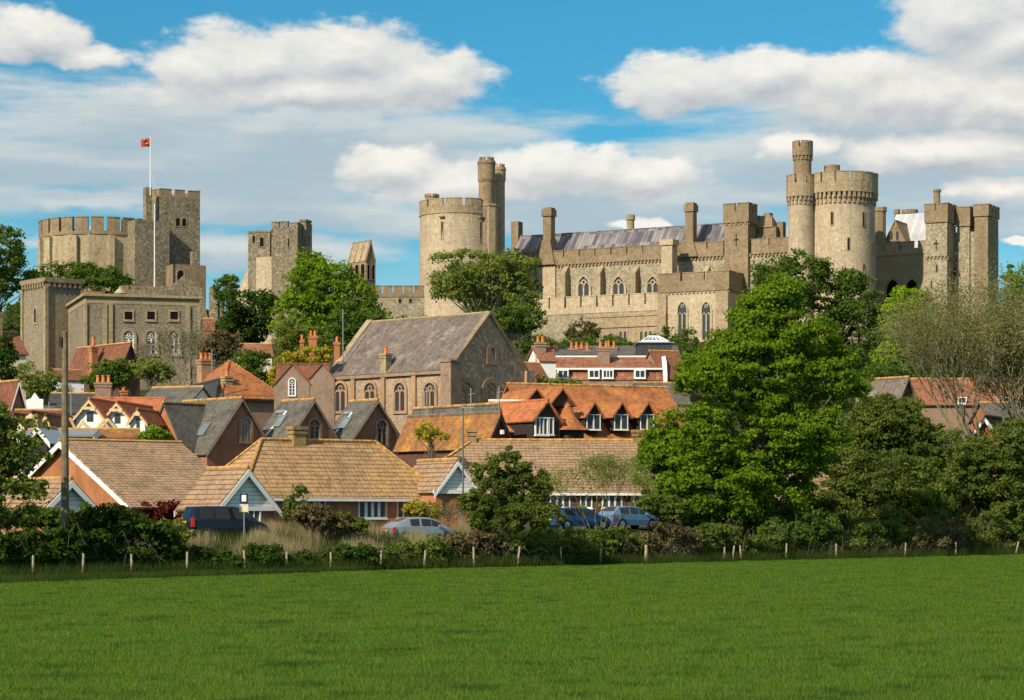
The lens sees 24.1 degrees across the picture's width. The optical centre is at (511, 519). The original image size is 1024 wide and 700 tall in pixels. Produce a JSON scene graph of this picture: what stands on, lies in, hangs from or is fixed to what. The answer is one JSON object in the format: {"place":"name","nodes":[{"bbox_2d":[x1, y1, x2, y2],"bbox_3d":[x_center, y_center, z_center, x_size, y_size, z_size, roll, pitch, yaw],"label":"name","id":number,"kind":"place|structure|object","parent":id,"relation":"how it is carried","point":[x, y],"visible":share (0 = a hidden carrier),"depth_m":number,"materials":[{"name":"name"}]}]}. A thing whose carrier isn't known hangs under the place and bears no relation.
{"place":"outdoors","nodes":[
{"label":"outdoors","id":0,"kind":"place"},
{"bbox_2d":[0,307,1023,699],"bbox_3d":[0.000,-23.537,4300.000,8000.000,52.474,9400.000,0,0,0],"label":"ground","id":1,"kind":"structure","parent":0,"point":[710,493],"depth_m":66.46,"materials":[{"name":"plant"}]},
{"bbox_2d":[0,333,25,380],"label":"tree","id":2,"kind":"object","parent":1,"relation":"on","point":[8,351],"visible":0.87,"depth_m":249.40,"materials":[{"name":"green plant"}]},
{"bbox_2d":[0,379,26,410],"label":"brown roofed house","id":3,"kind":"structure","parent":1,"relation":"on","point":[11,395],"depth_m":190.61,"materials":[{"name":"tile"}]},
{"bbox_2d":[0,224,45,315],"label":"tree","id":4,"kind":"object","parent":1,"relation":"on","point":[15,258],"visible":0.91,"depth_m":398.85,"materials":[{"name":"green plant"}]},
{"bbox_2d":[0,401,53,531],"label":"tree","id":5,"kind":"object","parent":1,"relation":"on","point":[15,453],"visible":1,"depth_m":111.72,"materials":[{"name":"green plant"}]},
{"bbox_2d":[0,520,84,568],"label":"bramble","id":6,"kind":"object","parent":1,"relation":"on","point":[29,545],"visible":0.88,"depth_m":110.51,"materials":[{"name":"green plant"}]},
{"bbox_2d":[12,359,73,401],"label":"tree","id":7,"kind":"object","parent":1,"relation":"on","point":[33,383],"visible":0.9,"depth_m":244.53,"materials":[{"name":"green plant"}]},
{"bbox_2d":[1,476,96,536],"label":"porch wing","id":8,"kind":"structure","parent":1,"relation":"on","point":[77,494],"depth_m":122.02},
{"bbox_2d":[5,501,93,528],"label":"hedge","id":9,"kind":"object","parent":1,"relation":"on","point":[49,516],"visible":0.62,"depth_m":118.43,"materials":[{"name":"green plant"}]},
{"bbox_2d":[19,277,85,380],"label":"watch tower","id":10,"kind":"structure","parent":1,"relation":"on","point":[44,301],"depth_m":323.49,"materials":[{"name":"stone"}]},
{"bbox_2d":[59,331,68,526],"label":"utility pole","id":11,"kind":"object","parent":1,"relation":"on","point":[63,341],"visible":0.8,"depth_m":116.86,"materials":[{"name":"wood"}]},
{"bbox_2d":[16,260,137,294],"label":"tree","id":12,"kind":"object","parent":1,"relation":"on","point":[96,278],"visible":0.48,"depth_m":428.04,"materials":[{"name":"green plant"}]},
{"bbox_2d":[48,375,112,416],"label":"slate range","id":13,"kind":"structure","parent":1,"relation":"on","point":[103,388],"depth_m":224.84,"materials":[{"name":"beige tile"}]},
{"bbox_2d":[72,397,114,427],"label":"gabled new house","id":14,"kind":"structure","parent":1,"relation":"on","point":[91,412],"depth_m":185.85,"materials":[{"name":"white paint"}]},
{"bbox_2d":[41,523,151,570],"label":"bramble","id":15,"kind":"object","parent":1,"relation":"on","point":[110,547],"visible":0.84,"depth_m":113.26,"materials":[{"name":"green plant"}]},
{"bbox_2d":[69,337,144,396],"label":"red roofed house","id":16,"kind":"structure","parent":1,"relation":"on","point":[84,356],"depth_m":265.26,"materials":[{"name":"brown tile"}]},
{"bbox_2d":[78,356,136,394],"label":"tree","id":17,"kind":"object","parent":1,"relation":"on","point":[119,371],"visible":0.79,"depth_m":239.31,"materials":[{"name":"green plant"}]},
{"bbox_2d":[25,438,208,522],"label":"bungalow","id":18,"kind":"object","parent":1,"relation":"on","point":[131,473],"visible":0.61,"depth_m":138.37,"materials":[{"name":"tile"}]},
{"bbox_2d":[38,187,207,321],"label":"stone keep","id":19,"kind":"structure","parent":1,"relation":"on","point":[128,248],"depth_m":500.55,"materials":[{"name":"stone"}]},
{"bbox_2d":[67,502,183,547],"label":"thicket","id":20,"kind":"object","parent":1,"relation":"on","point":[115,519],"visible":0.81,"depth_m":116.37,"materials":[{"name":"green plant"}]},
{"bbox_2d":[106,400,153,427],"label":"gabled new house","id":21,"kind":"structure","parent":1,"relation":"on","point":[119,413],"depth_m":186.85,"materials":[{"name":"white paint"}]},
{"bbox_2d":[66,285,202,389],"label":"castellated house","id":22,"kind":"structure","parent":1,"relation":"on","point":[133,314],"depth_m":310.60,"materials":[{"name":"stone"}]},
{"bbox_2d":[126,407,165,431],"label":"gabled new house","id":23,"kind":"structure","parent":1,"relation":"on","point":[142,419],"depth_m":185.06,"materials":[{"name":"white paint"}]},
{"bbox_2d":[128,356,177,393],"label":"shrub","id":24,"kind":"object","parent":1,"relation":"on","point":[150,368],"visible":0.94,"depth_m":254.67,"materials":[{"name":"green plant"}]},
{"bbox_2d":[139,498,181,524],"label":"hedge","id":25,"kind":"object","parent":1,"relation":"on","point":[166,509],"visible":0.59,"depth_m":133.51,"materials":[{"name":"red plant"}]},
{"bbox_2d":[125,535,217,569],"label":"bramble","id":26,"kind":"object","parent":1,"relation":"on","point":[166,550],"visible":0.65,"depth_m":117.29,"materials":[{"name":"green plant"}]},
{"bbox_2d":[144,385,211,401],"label":"slate cottage","id":27,"kind":"structure","parent":1,"relation":"on","point":[176,393],"depth_m":205.25,"materials":[{"name":"tile"}]},
{"bbox_2d":[159,401,206,451],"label":"school wing","id":28,"kind":"structure","parent":1,"relation":"on","point":[182,421],"depth_m":189.98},
{"bbox_2d":[135,318,236,385],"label":"bare shrub tree","id":29,"kind":"object","parent":1,"relation":"on","point":[194,342],"visible":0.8,"depth_m":278.78,"materials":[{"name":"grey plant"}]},
{"bbox_2d":[0,563,420,583],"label":"verge grass","id":30,"kind":"structure","parent":1,"relation":"on","point":[37,577],"depth_m":112.27,"materials":[{"name":"plant"}]},
{"bbox_2d":[197,328,243,369],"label":"tree","id":31,"kind":"object","parent":1,"relation":"on","point":[213,346],"visible":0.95,"depth_m":274.39,"materials":[{"name":"brown plant"}]},
{"bbox_2d":[178,506,268,538],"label":"parked van","id":32,"kind":"object","parent":1,"relation":"on","point":[217,518],"visible":0.53,"depth_m":126.03,"materials":[{"name":"blue paint"}]},
{"bbox_2d":[183,396,265,466],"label":"schoolhouse","id":33,"kind":"structure","parent":1,"relation":"on","point":[229,430],"depth_m":189.95,"materials":[{"name":"tile"}]},
{"bbox_2d":[174,465,281,538],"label":"porch wing","id":34,"kind":"structure","parent":1,"relation":"on","point":[220,485],"depth_m":130.03,"materials":[{"name":"tile"}]},
{"bbox_2d":[195,353,273,428],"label":"hip roofed house","id":35,"kind":"structure","parent":1,"relation":"on","point":[252,389],"depth_m":235.16,"materials":[{"name":"tile"}]},
{"bbox_2d":[191,541,304,567],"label":"bramble","id":36,"kind":"object","parent":1,"relation":"on","point":[271,552],"visible":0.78,"depth_m":121.27,"materials":[{"name":"green plant"}]},
{"bbox_2d":[214,288,284,360],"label":"tree","id":37,"kind":"object","parent":1,"relation":"on","point":[238,314],"visible":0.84,"depth_m":328.22,"materials":[{"name":"green plant"}]},
{"bbox_2d":[231,348,275,387],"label":"tree","id":38,"kind":"object","parent":1,"relation":"on","point":[250,361],"visible":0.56,"depth_m":249.28,"materials":[{"name":"green plant"}]},
{"bbox_2d":[235,219,311,343],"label":"ruined barbican","id":39,"kind":"structure","parent":1,"relation":"on","point":[272,255],"depth_m":467.45,"materials":[{"name":"stone"}]},
{"bbox_2d":[275,484,309,529],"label":"conifer shrub","id":40,"kind":"object","parent":1,"relation":"on","point":[290,504],"visible":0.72,"depth_m":130.59,"materials":[{"name":"green plant"}]},
{"bbox_2d":[270,308,322,359],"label":"ivy tree","id":41,"kind":"object","parent":1,"relation":"on","point":[289,339],"visible":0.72,"depth_m":289.04,"materials":[{"name":"green plant"}]},
{"bbox_2d":[262,398,338,438],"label":"schoolhouse","id":42,"kind":"structure","parent":1,"relation":"on","point":[308,412],"depth_m":192.36,"materials":[{"name":"tile"}]},
{"bbox_2d":[266,344,334,386],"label":"shrub","id":43,"kind":"object","parent":1,"relation":"on","point":[321,354],"visible":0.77,"depth_m":234.47,"materials":[{"name":"yellow plant"}]},
{"bbox_2d":[273,363,335,426],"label":"brick house","id":44,"kind":"structure","parent":1,"relation":"on","point":[317,381],"depth_m":204.84,"materials":[{"name":"brick"}]},
{"bbox_2d":[290,502,349,539],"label":"shrub","id":45,"kind":"object","parent":1,"relation":"on","point":[326,519],"visible":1,"depth_m":129.74,"materials":[{"name":"brown plant"}]},
{"bbox_2d":[225,426,422,533],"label":"bungalow","id":46,"kind":"object","parent":1,"relation":"on","point":[376,482],"visible":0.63,"depth_m":146.09,"materials":[{"name":"tile"}]},
{"bbox_2d":[413,457,477,529],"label":"porch wing","id":47,"kind":"structure","parent":46,"relation":"attached to","point":[440,482],"depth_m":147.25,"materials":[{"name":"tile"}]},
{"bbox_2d":[265,246,392,362],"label":"tree","id":48,"kind":"object","parent":1,"relation":"on","point":[317,301],"visible":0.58,"depth_m":318.01,"materials":[{"name":"green plant"}]},
{"bbox_2d":[169,516,491,562],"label":"dry reeds","id":49,"kind":"object","parent":1,"relation":"on","point":[265,538],"visible":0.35,"depth_m":128.33,"materials":[{"name":"plant"}]},
{"bbox_2d":[312,292,386,353],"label":"tree","id":50,"kind":"object","parent":1,"relation":"on","point":[345,332],"visible":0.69,"depth_m":298.70,"materials":[{"name":"green plant"}]},
{"bbox_2d":[293,542,410,566],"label":"bramble","id":51,"kind":"object","parent":1,"relation":"on","point":[340,550],"visible":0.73,"depth_m":126.50,"materials":[{"name":"green plant"}]},
{"bbox_2d":[347,239,375,305],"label":"gabled tower","id":52,"kind":"structure","parent":1,"relation":"on","point":[362,259],"depth_m":401.04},
{"bbox_2d":[332,398,399,456],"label":"schoolhouse","id":53,"kind":"structure","parent":1,"relation":"on","point":[364,419],"depth_m":194.47,"materials":[{"name":"tile"}]},
{"bbox_2d":[192,522,562,570],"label":"tall grass","id":54,"kind":"structure","parent":1,"relation":"on","point":[331,540],"depth_m":129.23,"materials":[{"name":"plant"}]},
{"bbox_2d":[375,285,423,318],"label":"curtain wall","id":55,"kind":"structure","parent":1,"relation":"on","point":[408,302],"depth_m":450.00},
{"bbox_2d":[366,533,455,564],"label":"bramble","id":56,"kind":"object","parent":1,"relation":"on","point":[437,548],"visible":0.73,"depth_m":131.39,"materials":[{"name":"green plant"}]},
{"bbox_2d":[379,517,457,538],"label":"parked car","id":57,"kind":"object","parent":1,"relation":"on","point":[431,525],"visible":0.47,"depth_m":136.17,"materials":[{"name":"silver metal"}]},
{"bbox_2d":[330,311,533,432],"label":"chapel","id":58,"kind":"structure","parent":1,"relation":"on","point":[394,366],"depth_m":230.10,"materials":[{"name":"tile"}]},
{"bbox_2d":[392,380,407,413],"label":"window","id":59,"kind":"structure","parent":58,"relation":"in","point":[399,390],"depth_m":229.16,"materials":[{"name":"beige stone"}]},
{"bbox_2d":[414,420,450,458],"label":"tree","id":60,"kind":"object","parent":1,"relation":"on","point":[426,434],"visible":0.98,"depth_m":164.83,"materials":[{"name":"yellow plant"}]},
{"bbox_2d":[392,410,511,467],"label":"cottage","id":61,"kind":"structure","parent":1,"relation":"on","point":[408,449],"depth_m":175.88,"materials":[{"name":"brown tile"}]},
{"bbox_2d":[412,402,502,414],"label":"shed roof","id":62,"kind":"structure","parent":1,"relation":"on","point":[491,406],"depth_m":184.32,"materials":[{"name":"tile"}]},
{"bbox_2d":[419,157,505,331],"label":"round tower","id":63,"kind":"structure","parent":1,"relation":"on","point":[452,224],"depth_m":462.17,"materials":[{"name":"stone"}]},
{"bbox_2d":[444,526,517,563],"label":"bramble","id":64,"kind":"object","parent":1,"relation":"on","point":[480,541],"visible":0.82,"depth_m":135.50,"materials":[{"name":"brown plant"}]},
{"bbox_2d":[426,246,545,314],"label":"tree","id":65,"kind":"object","parent":1,"relation":"on","point":[462,282],"visible":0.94,"depth_m":298.42,"materials":[{"name":"green plant"}]},
{"bbox_2d":[453,445,567,542],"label":"tree","id":66,"kind":"object","parent":1,"relation":"on","point":[498,500],"visible":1,"depth_m":137.42,"materials":[{"name":"green plant"}]},
{"bbox_2d":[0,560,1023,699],"bbox_3d":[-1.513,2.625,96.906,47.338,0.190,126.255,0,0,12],"label":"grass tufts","id":67,"kind":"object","parent":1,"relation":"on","point":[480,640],"visible":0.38,"depth_m":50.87,"materials":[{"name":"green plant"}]},
{"bbox_2d":[0,530,1023,576],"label":"verge grass","id":68,"kind":"structure","parent":1,"relation":"on","point":[652,558],"depth_m":139.01,"materials":[{"name":"plant"}]},
{"bbox_2d":[492,301,547,355],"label":"tree","id":69,"kind":"object","parent":1,"relation":"on","point":[508,317],"visible":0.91,"depth_m":284.50,"materials":[{"name":"green plant"}]},
{"bbox_2d":[501,398,563,438],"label":"bay wing","id":70,"kind":"structure","parent":1,"relation":"on","point":[537,418],"depth_m":183.08,"materials":[{"name":"tile"}]},
{"bbox_2d":[525,336,557,378],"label":"white house","id":71,"kind":"structure","parent":1,"relation":"on","point":[541,352],"depth_m":256.46,"materials":[{"name":"paint"}]},
{"bbox_2d":[507,525,579,562],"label":"bramble","id":72,"kind":"object","parent":1,"relation":"on","point":[548,537],"visible":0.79,"depth_m":140.40,"materials":[{"name":"green plant"}]},
{"bbox_2d":[444,429,657,525],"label":"bungalow","id":73,"kind":"object","parent":1,"relation":"on","point":[540,453],"visible":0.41,"depth_m":168.31,"materials":[{"name":"brown tile"}]},
{"bbox_2d":[559,403,589,438],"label":"flared turret","id":74,"kind":"object","parent":1,"relation":"on","point":[572,427],"visible":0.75,"depth_m":184.07,"materials":[{"name":"tile"}]},
{"bbox_2d":[501,382,685,438],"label":"tiled hall","id":75,"kind":"structure","parent":1,"relation":"on","point":[611,411],"depth_m":193.87,"materials":[{"name":"tile"}]},
{"bbox_2d":[535,448,660,530],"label":"bare shrub tree","id":76,"kind":"object","parent":1,"relation":"on","point":[592,463],"visible":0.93,"depth_m":149.55,"materials":[{"name":"green plant"}]},
{"bbox_2d":[570,523,648,559],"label":"bramble","id":77,"kind":"object","parent":1,"relation":"on","point":[613,540],"visible":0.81,"depth_m":145.00,"materials":[{"name":"green plant"}]},
{"bbox_2d":[556,341,666,384],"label":"terrace","id":78,"kind":"structure","parent":1,"relation":"on","point":[603,367],"depth_m":262.61,"materials":[{"name":"brick"}]},
{"bbox_2d":[547,341,679,355],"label":"grey roofed building","id":79,"kind":"structure","parent":1,"relation":"on","point":[576,349],"depth_m":286.55,"materials":[{"name":"brick"}]},
{"bbox_2d":[505,202,787,342],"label":"great hall","id":80,"kind":"structure","parent":1,"relation":"on","point":[630,283],"depth_m":461.67,"materials":[{"name":"beige stone"}]},
{"bbox_2d":[632,493,691,527],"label":"shrub","id":81,"kind":"object","parent":1,"relation":"on","point":[663,505],"visible":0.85,"depth_m":157.52,"materials":[{"name":"green plant"}]},
{"bbox_2d":[645,350,689,399],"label":"orange ridge house","id":82,"kind":"structure","parent":1,"relation":"on","point":[654,356],"depth_m":264.74,"materials":[{"name":"tile"}]},
{"bbox_2d":[633,520,708,555],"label":"bramble","id":83,"kind":"object","parent":1,"relation":"on","point":[683,536],"visible":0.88,"depth_m":150.49,"materials":[{"name":"brown plant"}]},
{"bbox_2d":[685,517,752,555],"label":"bramble","id":84,"kind":"object","parent":1,"relation":"on","point":[714,532],"visible":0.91,"depth_m":154.97,"materials":[{"name":"green plant"}]},
{"bbox_2d":[627,270,875,532],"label":"maple tree","id":85,"kind":"object","parent":1,"relation":"on","point":[798,437],"visible":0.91,"depth_m":164.56,"materials":[{"name":"green plant"}]},
{"bbox_2d":[732,516,795,557],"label":"bramble","id":86,"kind":"object","parent":1,"relation":"on","point":[768,541],"visible":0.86,"depth_m":158.78,"materials":[{"name":"green plant"}]},
{"bbox_2d":[775,509,845,551],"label":"bramble","id":87,"kind":"object","parent":1,"relation":"on","point":[804,535],"visible":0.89,"depth_m":164.21,"materials":[{"name":"green plant"}]},
{"bbox_2d":[747,247,884,374],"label":"tree","id":88,"kind":"object","parent":1,"relation":"on","point":[844,311],"visible":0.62,"depth_m":327.95,"materials":[{"name":"green plant"}]},
{"bbox_2d":[777,495,857,530],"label":"thicket","id":89,"kind":"object","parent":1,"relation":"on","point":[827,504],"visible":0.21,"depth_m":174.77,"materials":[{"name":"green plant"}]},
{"bbox_2d":[786,140,878,342],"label":"round tower","id":90,"kind":"structure","parent":1,"relation":"on","point":[831,211],"depth_m":442.32,"materials":[{"name":"stone"}]},
{"bbox_2d":[837,519,888,555],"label":"bramble","id":91,"kind":"object","parent":1,"relation":"on","point":[862,534],"visible":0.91,"depth_m":169.09,"materials":[{"name":"green plant"}]},
{"bbox_2d":[855,376,915,436],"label":"thatch coloured house","id":92,"kind":"structure","parent":1,"relation":"on","point":[896,386],"depth_m":233.38,"materials":[{"name":"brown tile"}]},
{"bbox_2d":[806,442,966,527],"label":"thicket","id":93,"kind":"object","parent":1,"relation":"on","point":[903,492],"visible":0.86,"depth_m":184.07,"materials":[{"name":"green plant"}]},
{"bbox_2d":[832,392,945,478],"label":"thicket","id":94,"kind":"object","parent":1,"relation":"on","point":[874,424],"visible":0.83,"depth_m":190.55,"materials":[{"name":"green plant"}]},
{"bbox_2d":[871,517,918,549],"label":"bramble","id":95,"kind":"object","parent":1,"relation":"on","point":[897,530],"visible":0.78,"depth_m":172.48,"materials":[{"name":"green plant"}]},
{"bbox_2d":[875,207,924,342],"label":"castle east range","id":96,"kind":"structure","parent":1,"relation":"on","point":[899,253],"depth_m":460.53,"materials":[{"name":"beige stone"}]},
{"bbox_2d":[867,284,937,375],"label":"tree","id":97,"kind":"object","parent":1,"relation":"on","point":[896,298],"visible":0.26,"depth_m":288.87,"materials":[{"name":"green plant"}]},
{"bbox_2d":[855,356,957,377],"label":"shrub","id":98,"kind":"object","parent":1,"relation":"on","point":[884,370],"visible":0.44,"depth_m":268.33,"materials":[{"name":"green plant"}]},
{"bbox_2d":[907,511,972,551],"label":"bramble","id":99,"kind":"object","parent":1,"relation":"on","point":[951,535],"visible":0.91,"depth_m":176.90,"materials":[{"name":"green plant"}]},
{"bbox_2d":[865,247,1023,444],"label":"willow","id":100,"kind":"object","parent":1,"relation":"on","point":[936,321],"visible":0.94,"depth_m":195.34,"materials":[{"name":"green plant"}]},
{"bbox_2d":[924,189,999,341],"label":"castle gatehouse","id":101,"kind":"object","parent":1,"relation":"on","point":[976,225],"visible":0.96,"depth_m":437.42,"materials":[{"name":"stone"}]},
{"bbox_2d":[908,414,1023,547],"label":"thicket","id":102,"kind":"object","parent":1,"relation":"on","point":[970,464],"visible":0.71,"depth_m":188.00,"materials":[{"name":"green plant"}]},
{"bbox_2d":[910,378,1022,442],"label":"long lichened house","id":103,"kind":"structure","parent":1,"relation":"on","point":[933,412],"depth_m":238.68,"materials":[{"name":"tile"}]},
{"bbox_2d":[922,273,1023,433],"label":"willow","id":104,"kind":"object","parent":1,"relation":"on","point":[986,383],"visible":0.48,"depth_m":199.54,"materials":[{"name":"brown plant"}]},
{"bbox_2d":[952,506,1023,550],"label":"bramble","id":105,"kind":"object","parent":1,"relation":"on","point":[992,531],"visible":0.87,"depth_m":184.09,"materials":[{"name":"green plant"}]},
{"bbox_2d":[0,0,1023,343],"label":"sky","id":106,"kind":"structure","parent":0,"point":[340,116],"materials":[{"name":"blue"}]},
{"bbox_2d":[495,514,692,532],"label":"car park","id":107,"kind":"structure","parent":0,"point":[574,527],"depth_m":161.11,"materials":[{"name":"asphalt"}]},
{"bbox_2d":[550,507,611,530],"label":"parked car","id":108,"kind":"object","parent":107,"relation":"on","point":[573,518],"visible":0.62,"depth_m":153.20,"materials":[{"name":"blue paint"}]},
{"bbox_2d":[598,506,658,528],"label":"parked car","id":109,"kind":"object","parent":107,"relation":"on","point":[635,517],"visible":0.69,"depth_m":156.11,"materials":[{"name":"blue paint"}]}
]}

